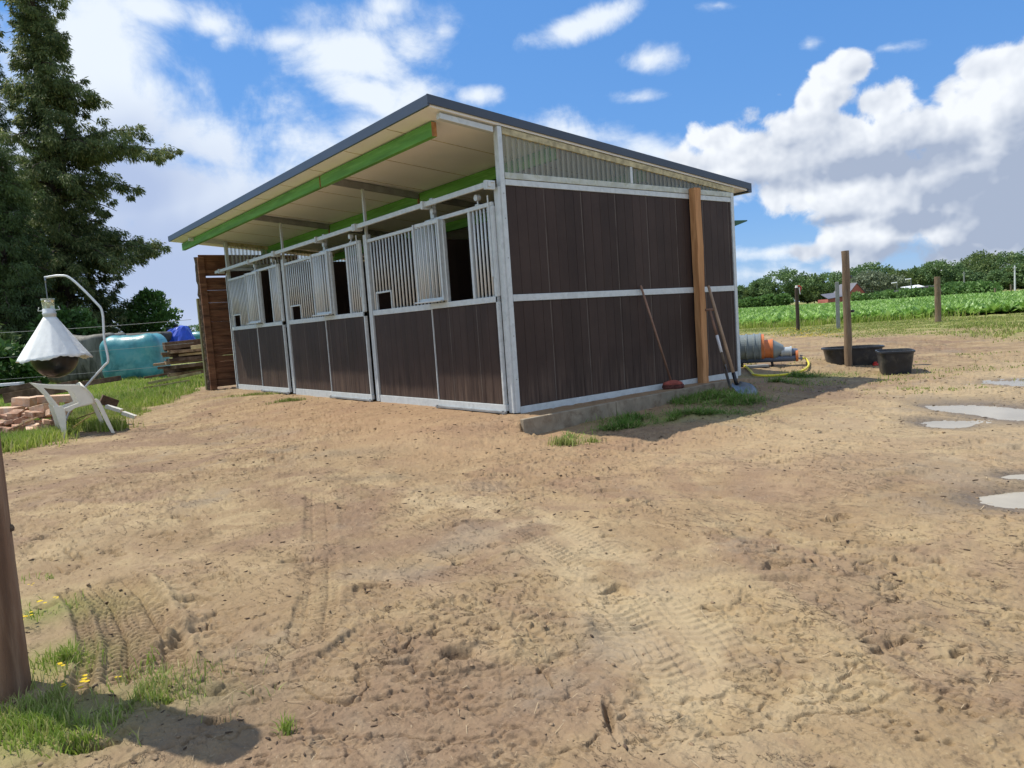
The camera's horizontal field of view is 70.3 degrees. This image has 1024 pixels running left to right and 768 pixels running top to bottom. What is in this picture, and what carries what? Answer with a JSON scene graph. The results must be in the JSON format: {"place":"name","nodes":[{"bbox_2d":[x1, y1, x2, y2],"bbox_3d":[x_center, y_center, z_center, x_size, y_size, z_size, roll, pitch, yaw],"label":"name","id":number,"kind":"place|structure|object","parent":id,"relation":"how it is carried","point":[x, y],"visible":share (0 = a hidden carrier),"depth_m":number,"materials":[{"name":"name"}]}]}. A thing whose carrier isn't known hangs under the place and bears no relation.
{"place":"outdoors","nodes":[
{"label":"outdoors","id":0,"kind":"place"},
{"bbox_2d":[0,360,296,761],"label":"meadow grass","id":1,"kind":"structure","parent":0,"point":[15,441],"depth_m":3.07,"materials":[{"name":"plant"}]},
{"bbox_3d":[-11.978,-1.325,25.379,1.372,0.772,1.396,-8,6,-38],"label":"covered heap","id":2,"kind":"object","parent":1,"relation":"on","visible":0},
{"bbox_2d":[168,325,195,341],"bbox_3d":[-11.500,-1.587,25.009,1.345,0.842,1.249,-4,5,0],"label":"blue tarpaulin","id":3,"kind":"object","parent":2,"relation":"on","point":[180,332],"visible":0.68,"depth_m":24.67,"materials":[{"name":"plastic"}]},
{"bbox_2d":[0,289,1023,767],"bbox_3d":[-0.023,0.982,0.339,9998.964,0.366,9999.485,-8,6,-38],"label":"ground","id":4,"kind":"structure","parent":0,"point":[580,573],"depth_m":3.14,"materials":[{"name":"sand"}]},
{"bbox_2d":[0,323,21,372],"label":"bush","id":5,"kind":"object","parent":4,"relation":"on","point":[9,335],"visible":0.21,"depth_m":21.61,"materials":[{"name":"green plant"}]},
{"bbox_2d":[0,436,31,703],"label":"post","id":6,"kind":"object","parent":4,"relation":"on","point":[15,673],"visible":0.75,"depth_m":2.33,"materials":[{"name":"brown wood"}]},
{"bbox_2d":[0,381,41,393],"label":"beam","id":7,"kind":"structure","parent":4,"relation":"on","point":[16,388],"depth_m":13.30,"materials":[{"name":"brown wood"}]},
{"bbox_2d":[0,15,43,329],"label":"conifer tree","id":8,"kind":"object","parent":4,"relation":"on","point":[5,125],"visible":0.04,"depth_m":34.31,"materials":[{"name":"green plant"}]},
{"bbox_2d":[0,337,48,388],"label":"bush","id":9,"kind":"object","parent":4,"relation":"on","point":[21,372],"visible":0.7,"depth_m":19.67,"materials":[{"name":"green plant"}]},
{"bbox_2d":[0,143,72,381],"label":"conifer tree","id":10,"kind":"object","parent":4,"relation":"on","point":[19,310],"visible":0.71,"depth_m":26.46,"materials":[{"name":"green plant"}]},
{"bbox_2d":[2,380,77,402],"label":"beam","id":11,"kind":"structure","parent":4,"relation":"on","point":[7,397],"depth_m":11.89,"materials":[{"name":"brown wood"}]},
{"bbox_2d":[50,417,54,426],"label":"clay block","id":12,"kind":"object","parent":4,"relation":"on","point":[52,422],"depth_m":9.74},
{"bbox_2d":[41,418,50,424],"bbox_3d":[-6.227,0.511,9.796,0.159,0.109,0.182,1,7,44],"label":"clay block","id":13,"kind":"object","parent":12,"relation":"on","point":[46,421],"depth_m":9.72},
{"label":"clay block","id":14,"kind":"object","parent":13,"relation":"on","visible":0},
{"bbox_2d":[25,411,44,417],"bbox_3d":[-6.427,0.409,9.809,0.185,0.106,0.175,-2,5,23],"label":"clay block","id":15,"kind":"object","parent":14,"relation":"on","point":[34,414],"depth_m":9.75,"materials":[{"name":"stone"}]},
{"bbox_2d":[15,275,108,421],"bbox_3d":[-6.112,-0.369,9.861,1.019,2.206,1.002,-8,6,-38],"label":"horsefly trap","id":16,"kind":"object","parent":4,"relation":"on","point":[54,348],"visible":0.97,"depth_m":9.70,"materials":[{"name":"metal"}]},
{"bbox_2d":[24,304,101,339],"bbox_3d":[-16.075,-1.577,26.315,2.675,2.610,2.520,-8,6,-38],"label":"bush","id":17,"kind":"object","parent":4,"relation":"on","point":[81,318],"visible":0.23,"depth_m":26.20,"materials":[{"name":"green plant"}]},
{"bbox_2d":[30,382,114,437],"bbox_3d":[-5.695,0.325,9.427,0.813,0.763,0.634,-8,6,-38],"label":"garden chair","id":18,"kind":"object","parent":4,"relation":"on","point":[80,393],"visible":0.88,"depth_m":9.30,"materials":[{"name":"white plastic"}]},
{"bbox_2d":[47,332,125,383],"bbox_3d":[-13.735,-0.831,23.497,2.219,1.601,1.407,-4,5,0],"label":"silage bale","id":19,"kind":"object","parent":4,"relation":"on","point":[87,367],"visible":0.28,"depth_m":22.87},
{"bbox_2d":[126,331,171,341],"bbox_3d":[-13.232,-1.461,24.598,3.566,0.485,1.426,-4,5,0],"label":"tarpaulin","id":20,"kind":"object","parent":19,"relation":"on","point":[167,335],"visible":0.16,"depth_m":24.16,"materials":[{"name":"plastic"}]},
{"bbox_2d":[0,0,183,334],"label":"conifer tree","id":21,"kind":"object","parent":4,"relation":"on","point":[52,101],"visible":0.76,"depth_m":29.73,"materials":[{"name":"green plant"}]},
{"bbox_2d":[0,319,192,379],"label":"cord fence","id":22,"kind":"object","parent":4,"relation":"on","point":[104,350],"visible":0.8,"depth_m":14.61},
{"bbox_2d":[81,375,121,385],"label":"beam","id":23,"kind":"structure","parent":4,"relation":"on","point":[104,380],"depth_m":14.41,"materials":[{"name":"brown wood"}]},
{"bbox_2d":[99,394,118,406],"bbox_3d":[-5.817,0.259,10.500,0.255,0.224,0.160,-7,6,-34],"label":"wood offcut","id":24,"kind":"object","parent":4,"relation":"on","point":[104,400],"visible":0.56,"depth_m":10.43,"materials":[{"name":"brown wood"}]},
{"bbox_2d":[105,405,122,412],"bbox_3d":[-5.579,0.345,10.200,0.225,0.122,0.070,-4,5,2],"label":"batten","id":25,"kind":"object","parent":4,"relation":"on","point":[114,408],"visible":1,"depth_m":10.17,"materials":[{"name":"white wood"}]},
{"bbox_2d":[121,411,136,418],"bbox_3d":[-5.364,0.435,10.200,0.191,0.118,0.070,-4,5,2],"label":"batten","id":26,"kind":"object","parent":4,"relation":"on","point":[128,414],"visible":1,"depth_m":10.17,"materials":[{"name":"white wood"}]},
{"bbox_2d":[99,333,170,379],"bbox_3d":[-11.362,-0.775,22.002,1.698,1.463,1.552,-4,5,-6],"label":"silage bale","id":27,"kind":"object","parent":4,"relation":"on","point":[124,358],"visible":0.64,"depth_m":21.30},
{"bbox_2d":[100,308,178,332],"bbox_3d":[-18.046,-2.227,34.055,4.817,3.031,4.492,-8,6,-38],"label":"bush","id":28,"kind":"object","parent":4,"relation":"on","point":[114,323],"visible":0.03,"depth_m":33.41,"materials":[{"name":"green plant"}]},
{"bbox_2d":[116,286,183,357],"bbox_3d":[-16.149,-2.564,32.914,2.781,3.771,3.005,-4,5,-4],"label":"bush","id":29,"kind":"object","parent":4,"relation":"on","point":[156,305],"visible":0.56,"depth_m":32.14,"materials":[{"name":"green plant"}]},
{"bbox_2d":[148,372,200,383],"bbox_3d":[-7.971,-0.144,17.200,1.139,0.206,0.300,-4,5,-1],"label":"plank","id":30,"kind":"object","parent":4,"relation":"on","point":[173,378],"visible":1,"depth_m":17.05,"materials":[{"name":"wood"}]},
{"bbox_2d":[167,369,203,376],"bbox_3d":[-8.398,-0.315,19.263,1.312,0.120,0.290,-7,6,-31],"label":"stacked plank","id":31,"kind":"object","parent":4,"relation":"on","point":[182,373],"visible":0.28,"depth_m":19.00,"materials":[{"name":"wood"}]},
{"bbox_2d":[163,366,202,372],"bbox_3d":[-8.494,-0.439,19.377,1.397,0.202,0.417,-6,5,-19],"label":"stacked plank","id":32,"kind":"object","parent":31,"relation":"on","point":[168,370],"visible":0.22,"depth_m":19.10,"materials":[{"name":"wood"}]},
{"bbox_2d":[157,366,169,368],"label":"stacked plank","id":33,"kind":"object","parent":32,"relation":"on","point":[163,367],"visible":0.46,"depth_m":19.00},
{"bbox_2d":[153,360,202,365],"bbox_3d":[-8.604,-0.598,19.309,1.643,0.099,0.373,-6,5,-21],"label":"stacked plank","id":34,"kind":"object","parent":33,"relation":"on","point":[156,364],"visible":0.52,"depth_m":18.93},
{"bbox_2d":[166,356,201,361],"bbox_3d":[-8.375,-0.690,19.213,1.326,0.094,0.374,-8,6,-36],"label":"stacked plank","id":35,"kind":"object","parent":34,"relation":"on","point":[183,358],"visible":0.46,"depth_m":18.90,"materials":[{"name":"wood"}]},
{"bbox_2d":[164,355,220,364],"bbox_3d":[-8.424,-0.649,19.247,1.378,0.151,0.410,-7,6,-31],"label":"stacked plank","id":36,"kind":"object","parent":34,"relation":"on","point":[168,362],"visible":0.52,"depth_m":18.91,"materials":[{"name":"wood"}]},
{"bbox_2d":[173,354,201,357],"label":"stacked plank","id":37,"kind":"object","parent":36,"relation":"on","point":[176,356],"visible":0.18,"depth_m":19.05,"materials":[{"name":"wood"}]},
{"bbox_2d":[162,353,198,356],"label":"stacked plank","id":38,"kind":"object","parent":37,"relation":"on","point":[170,355],"visible":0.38,"depth_m":18.94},
{"bbox_2d":[161,351,201,354],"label":"stacked plank","id":39,"kind":"object","parent":38,"relation":"on","point":[165,353],"visible":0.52,"depth_m":18.89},
{"bbox_2d":[168,349,200,353],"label":"stacked plank","id":40,"kind":"object","parent":39,"relation":"on","point":[181,351],"visible":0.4,"depth_m":18.90,"materials":[{"name":"wood"}]},
{"bbox_2d":[164,347,190,351],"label":"stacked plank","id":41,"kind":"object","parent":40,"relation":"on","point":[178,349],"visible":0.2,"depth_m":19.14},
{"bbox_2d":[162,339,200,349],"bbox_3d":[-8.406,-1.078,19.176,1.438,0.245,0.315,-8,6,-38],"label":"stacked plank","id":42,"kind":"object","parent":41,"relation":"on","point":[180,344],"visible":0.51,"depth_m":18.86,"materials":[{"name":"wood"}]},
{"bbox_2d":[170,362,202,368],"bbox_3d":[-8.302,-0.516,19.200,1.233,0.119,0.457,-8,6,-41],"label":"stacked plank","id":43,"kind":"object","parent":32,"relation":"on","point":[186,365],"visible":0.49,"depth_m":18.85,"materials":[{"name":"wood"}]},
{"bbox_2d":[196,298,207,389],"bbox_3d":[-6.435,-0.804,15.193,0.090,1.950,0.090,-8,6,-38],"label":"leaning post","id":44,"kind":"object","parent":4,"relation":"on","point":[201,340],"visible":0.27,"depth_m":15.15,"materials":[{"name":"wood"}]},
{"bbox_2d":[194,255,296,389],"bbox_3d":[-5.521,-1.362,15.575,2.181,2.777,0.160,-8,6,-38],"label":"board screen","id":45,"kind":"object","parent":4,"relation":"on","point":[217,342],"visible":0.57,"depth_m":15.07,"materials":[{"name":"brown wood"}]},
{"bbox_2d":[23,326,843,688],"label":"yellow flowers","id":46,"kind":"object","parent":4,"relation":"on","point":[119,676],"visible":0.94,"depth_m":2.42,"materials":[{"name":"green plant"}]},
{"bbox_2d":[168,94,751,414],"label":"horse stable","id":47,"kind":"structure","parent":4,"relation":"on","point":[495,262],"depth_m":8.85,"materials":[{"name":"wood"}]},
{"bbox_2d":[244,258,291,391],"bbox_3d":[-4.327,-1.002,12.767,0.178,2.274,1.457,-8,6,-38],"label":"sliding door","id":48,"kind":"structure","parent":47,"relation":"in","point":[272,340],"depth_m":12.78,"materials":[{"name":"brown"}]},
{"bbox_2d":[310,234,374,399],"bbox_3d":[-2.477,-0.929,10.407,0.178,2.274,1.457,-8,6,-38],"label":"sliding door","id":49,"kind":"structure","parent":47,"relation":"in","point":[348,342],"depth_m":10.39,"materials":[{"name":"brown"}]},
{"bbox_2d":[412,195,508,410],"bbox_3d":[-0.626,-0.855,8.047,0.178,2.274,1.457,-8,6,-38],"label":"sliding door","id":50,"kind":"structure","parent":47,"relation":"in","point":[469,342],"depth_m":8.02,"materials":[{"name":"brown"}]},
{"bbox_2d":[0,312,1023,753],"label":"verge grass","id":51,"kind":"structure","parent":4,"relation":"on","point":[1000,322],"depth_m":8.46,"materials":[{"name":"plant"}]},
{"bbox_2d":[1,375,1023,766],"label":"earth clods","id":52,"kind":"object","parent":4,"relation":"on","point":[521,591],"visible":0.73,"depth_m":2.77,"materials":[{"name":"soil"}]},
{"bbox_2d":[6,353,1021,765],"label":"dark crumbs","id":53,"kind":"object","parent":4,"relation":"on","point":[476,529],"visible":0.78,"depth_m":4.32,"materials":[{"name":"soil"}]},
{"bbox_2d":[520,402,615,434],"bbox_3d":[0.606,0.391,7.427,1.355,0.252,0.055,-8,6,-41],"label":"kerb board","id":54,"kind":"object","parent":4,"relation":"on","point":[540,424],"visible":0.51,"depth_m":7.33,"materials":[{"name":"concrete"}]},
{"bbox_2d":[640,285,683,389],"bbox_3d":[1.800,-0.556,8.800,0.511,1.294,0.144,-5,5,-10],"label":"broom","id":55,"kind":"object","parent":4,"relation":"on","point":[673,384],"visible":0.92,"depth_m":8.81,"materials":[{"name":"brown wood"}]},
{"bbox_2d":[614,380,731,415],"bbox_3d":[1.965,0.193,8.627,2.277,0.252,0.055,-8,6,-41],"label":"kerb board","id":56,"kind":"object","parent":4,"relation":"on","point":[636,404],"visible":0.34,"depth_m":8.32,"materials":[{"name":"concrete"}]},
{"bbox_2d":[689,187,708,382],"bbox_3d":[2.391,-1.194,9.277,0.120,2.560,0.103,-8,6,-38],"label":"timber post","id":57,"kind":"object","parent":4,"relation":"on","point":[698,280],"visible":0.89,"depth_m":9.23,"materials":[{"name":"wood"}]},
{"bbox_2d":[705,308,730,387],"bbox_3d":[2.562,-0.437,9.016,0.115,1.007,0.404,-5,5,-15],"label":"spade","id":58,"kind":"object","parent":4,"relation":"on","point":[710,310],"visible":0.96,"depth_m":9.02,"materials":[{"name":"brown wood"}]},
{"bbox_2d":[561,369,878,438],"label":"cut grass","id":59,"kind":"structure","parent":4,"relation":"on","point":[631,420],"depth_m":7.89,"materials":[{"name":"plant"}]},
{"bbox_2d":[707,285,757,394],"bbox_3d":[2.604,-0.543,8.787,0.264,1.343,0.969,-5,5,-10],"label":"shovel","id":60,"kind":"object","parent":4,"relation":"on","point":[740,385],"visible":0.74,"depth_m":8.74,"materials":[{"name":"brown wood"}]},
{"bbox_2d":[738,296,772,307],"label":"broadleaf tree","id":61,"kind":"object","parent":4,"relation":"on","point":[751,302],"visible":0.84,"depth_m":161.86,"materials":[{"name":"green plant"}]},
{"bbox_2d":[744,278,780,296],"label":"broadleaf tree","id":62,"kind":"object","parent":4,"relation":"on","point":[753,285],"visible":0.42,"depth_m":232.39,"materials":[{"name":"green plant"}]},
{"bbox_2d":[739,333,802,366],"bbox_3d":[3.883,-0.480,11.478,1.305,0.638,0.426,-2,5,19],"label":"drain pipe assembly","id":63,"kind":"object","parent":4,"relation":"on","point":[753,349],"visible":0.78,"depth_m":11.32,"materials":[{"name":"grey plastic"}]},
{"bbox_2d":[742,357,809,376],"bbox_3d":[4.100,-0.302,11.254,1.067,0.160,2.554,-3,5,11],"label":"garden hose","id":64,"kind":"object","parent":4,"relation":"on","point":[770,375],"visible":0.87,"depth_m":10.25,"materials":[{"name":"rubber"}]},
{"bbox_2d":[759,292,794,306],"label":"broadleaf tree","id":65,"kind":"object","parent":4,"relation":"on","point":[781,299],"visible":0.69,"depth_m":160.63,"materials":[{"name":"green plant"}]},
{"bbox_2d":[753,265,818,299],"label":"broadleaf tree","id":66,"kind":"object","parent":4,"relation":"on","point":[786,274],"visible":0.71,"depth_m":227.88,"materials":[{"name":"green plant"}]},
{"bbox_2d":[795,285,801,330],"bbox_3d":[8.568,-2.190,21.726,0.209,1.505,0.113,-3,5,12],"label":"fence post","id":67,"kind":"object","parent":4,"relation":"on","point":[797,291],"visible":0.9,"depth_m":21.68,"materials":[{"name":"brown wood"}]},
{"bbox_2d":[785,273,823,303],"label":"broadleaf tree","id":68,"kind":"object","parent":4,"relation":"on","point":[801,295],"visible":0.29,"depth_m":228.47,"materials":[{"name":"green plant"}]},
{"bbox_2d":[798,282,829,302],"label":"broadleaf tree","id":69,"kind":"object","parent":4,"relation":"on","point":[810,297],"visible":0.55,"depth_m":224.72,"materials":[{"name":"green plant"}]},
{"bbox_2d":[812,271,850,299],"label":"broadleaf tree","id":70,"kind":"object","parent":4,"relation":"on","point":[835,276],"visible":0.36,"depth_m":223.92,"materials":[{"name":"green plant"}]},
{"bbox_2d":[835,282,839,328],"bbox_3d":[9.245,-2.117,20.653,0.100,1.547,0.100,-1,6,29],"label":"fence post","id":71,"kind":"object","parent":4,"relation":"on","point":[837,300],"visible":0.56,"depth_m":20.60,"materials":[{"name":"wood"}]},
{"bbox_2d":[841,250,854,366],"bbox_3d":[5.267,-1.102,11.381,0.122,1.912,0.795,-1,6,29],"label":"round post","id":72,"kind":"object","parent":4,"relation":"on","point":[846,278],"visible":0.79,"depth_m":11.04,"materials":[{"name":"brown wood"}]},
{"bbox_2d":[821,344,884,365],"bbox_3d":[5.345,-0.433,11.424,0.894,0.310,0.582,-3,5,14],"label":"stock tub","id":73,"kind":"object","parent":4,"relation":"on","point":[865,355],"visible":0.79,"depth_m":11.19,"materials":[{"name":"black plastic"}]},
{"bbox_2d":[841,261,896,282],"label":"broadleaf tree","id":74,"kind":"object","parent":4,"relation":"on","point":[871,266],"visible":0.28,"depth_m":241.97,"materials":[{"name":"green plant"}]},
{"bbox_2d":[850,270,909,296],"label":"broadleaf tree","id":75,"kind":"object","parent":4,"relation":"on","point":[873,281],"visible":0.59,"depth_m":196.22,"materials":[{"name":"green plant"}]},
{"bbox_2d":[738,289,1023,325],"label":"beet crop","id":76,"kind":"object","parent":4,"relation":"on","point":[998,301],"visible":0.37,"depth_m":28.94,"materials":[{"name":"green plant"}]},
{"bbox_2d":[875,348,914,374],"bbox_3d":[5.411,-0.314,10.282,0.468,0.335,0.624,-2,5,21],"label":"stock tub","id":77,"kind":"object","parent":4,"relation":"on","point":[895,361],"visible":0.94,"depth_m":10.05,"materials":[{"name":"black plastic"}]},
{"bbox_2d":[850,285,964,300],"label":"field hedge","id":78,"kind":"object","parent":4,"relation":"on","point":[904,293],"visible":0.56,"depth_m":83.27,"materials":[{"name":"green plant"}]},
{"bbox_2d":[884,267,932,288],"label":"broadleaf tree","id":79,"kind":"object","parent":4,"relation":"on","point":[904,273],"visible":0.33,"depth_m":213.20,"materials":[{"name":"green plant"}]},
{"bbox_2d":[906,267,942,289],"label":"broadleaf tree","id":80,"kind":"object","parent":4,"relation":"on","point":[935,273],"visible":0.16,"depth_m":212.26,"materials":[{"name":"green plant"}]},
{"bbox_2d":[905,259,968,285],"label":"broadleaf tree","id":81,"kind":"object","parent":4,"relation":"on","point":[928,269],"visible":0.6,"depth_m":210.47,"materials":[{"name":"green plant"}]},
{"bbox_2d":[934,276,940,322],"bbox_3d":[12.375,-2.385,21.149,0.172,1.460,0.181,-8,6,-38],"label":"fence post","id":82,"kind":"object","parent":4,"relation":"on","point":[937,290],"visible":0.8,"depth_m":21.08,"materials":[{"name":"wood"}]},
{"bbox_2d":[920,420,990,427],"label":"puddle","id":83,"kind":"object","parent":4,"relation":"on","point":[949,424],"visible":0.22,"depth_m":6.12,"materials":[{"name":"liquid"}]},
{"bbox_2d":[930,267,980,283],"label":"broadleaf tree","id":84,"kind":"object","parent":4,"relation":"on","point":[972,277],"visible":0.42,"depth_m":208.42,"materials":[{"name":"green plant"}]},
{"bbox_2d":[942,279,1002,293],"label":"field hedge","id":85,"kind":"object","parent":4,"relation":"on","point":[979,286],"visible":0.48,"depth_m":75.75,"materials":[{"name":"green plant"}]},
{"bbox_2d":[925,405,1023,420],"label":"puddle","id":86,"kind":"object","parent":4,"relation":"on","point":[1002,413],"visible":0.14,"depth_m":6.70,"materials":[{"name":"liquid"}]},
{"bbox_2d":[958,249,1022,274],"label":"broadleaf tree","id":87,"kind":"object","parent":4,"relation":"on","point":[981,257],"visible":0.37,"depth_m":219.95,"materials":[{"name":"green plant"}]},
{"bbox_2d":[967,378,1023,385],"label":"puddle","id":88,"kind":"object","parent":4,"relation":"on","point":[1015,383],"visible":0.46,"depth_m":8.51,"materials":[{"name":"liquid"}]},
{"bbox_2d":[969,270,1023,289],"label":"broadleaf tree","id":89,"kind":"object","parent":4,"relation":"on","point":[1004,280],"visible":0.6,"depth_m":200.03,"materials":[{"name":"green plant"}]},
{"bbox_2d":[972,248,1023,289],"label":"broadleaf tree","id":90,"kind":"object","parent":4,"relation":"on","point":[1019,259],"visible":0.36,"depth_m":217.12,"materials":[{"name":"green plant"}]},
{"bbox_2d":[979,492,1023,508],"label":"puddle","id":91,"kind":"object","parent":4,"relation":"on","point":[1014,500],"depth_m":3.85,"materials":[{"name":"liquid"}]},
{"bbox_2d":[988,263,1023,284],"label":"broadleaf tree","id":92,"kind":"object","parent":4,"relation":"on","point":[1018,268],"visible":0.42,"depth_m":201.83,"materials":[{"name":"green plant"}]},
{"bbox_2d":[1001,474,1023,479],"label":"puddle","id":93,"kind":"object","parent":4,"relation":"on","point":[1020,476],"visible":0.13,"depth_m":4.27,"materials":[{"name":"liquid"}]},
{"bbox_2d":[1002,282,1023,289],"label":"broadleaf tree","id":94,"kind":"object","parent":4,"relation":"on","point":[1019,285],"visible":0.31,"depth_m":200.00,"materials":[{"name":"green plant"}]},
{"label":"clay block","id":95,"kind":"object","parent":4,"relation":"on","visible":0},
{"bbox_2d":[0,419,6,426],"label":"clay block","id":96,"kind":"object","parent":95,"relation":"on","point":[2,424],"depth_m":9.74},
{"bbox_2d":[4,419,12,425],"bbox_3d":[-6.725,0.517,9.747,0.107,0.098,0.193,-6,5,-26],"label":"clay block","id":97,"kind":"object","parent":96,"relation":"on","point":[8,422],"depth_m":9.67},
{"bbox_2d":[7,416,28,426],"bbox_3d":[-6.673,0.507,9.823,0.196,0.152,0.218,-2,5,24],"label":"clay block","id":98,"kind":"object","parent":97,"relation":"on","point":[18,420],"depth_m":9.76,"materials":[{"name":"stone"}]},
{"bbox_2d":[7,409,24,419],"bbox_3d":[-6.731,0.413,9.874,0.151,0.141,0.184,-4,5,-1],"label":"clay block","id":99,"kind":"object","parent":98,"relation":"on","point":[13,414],"depth_m":9.81,"materials":[{"name":"stone"}]},
{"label":"clay block","id":100,"kind":"object","parent":98,"relation":"on","visible":0},
{"bbox_2d":[29,402,59,411],"bbox_3d":[-6.420,0.334,10.000,0.292,0.151,0.240,-2,5,20],"label":"clay block","id":101,"kind":"object","parent":100,"relation":"on","point":[44,407],"depth_m":9.88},
{"bbox_2d":[0,0,1023,332],"label":"sky","id":102,"kind":"structure","parent":0,"point":[886,132],"materials":[{"name":"blue"}]},
{"bbox_2d":[818,283,865,302],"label":"brick house","id":103,"kind":"structure","parent":0,"point":[854,287],"depth_m":192.73,"materials":[{"name":"red brick"}]},
{"bbox_2d":[739,309,986,328],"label":"field edge grass","id":104,"kind":"structure","parent":0,"point":[770,324],"depth_m":25.18,"materials":[{"name":"plant"}]},
{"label":"clay block","id":105,"kind":"object","parent":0,"visible":0},
{"bbox_2d":[0,406,24,413],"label":"clay block","id":106,"kind":"object","parent":105,"relation":"on","point":[3,410],"depth_m":9.98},
{"bbox_2d":[11,397,36,406],"bbox_3d":[-6.902,0.254,10.300,0.251,0.152,0.220,-5,5,-9],"label":"clay block","id":107,"kind":"object","parent":106,"relation":"on","point":[25,401],"depth_m":10.20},
{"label":"clay block","id":108,"kind":"object","parent":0,"visible":0},
{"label":"clay block","id":109,"kind":"object","parent":108,"relation":"on","visible":0},
{"bbox_2d":[31,394,72,403],"bbox_3d":[-6.655,0.214,10.600,0.662,0.119,0.240,-4,5,-3],"label":"clay block","id":110,"kind":"object","parent":109,"relation":"on","point":[60,398],"depth_m":10.49,"materials":[{"name":"brick"}]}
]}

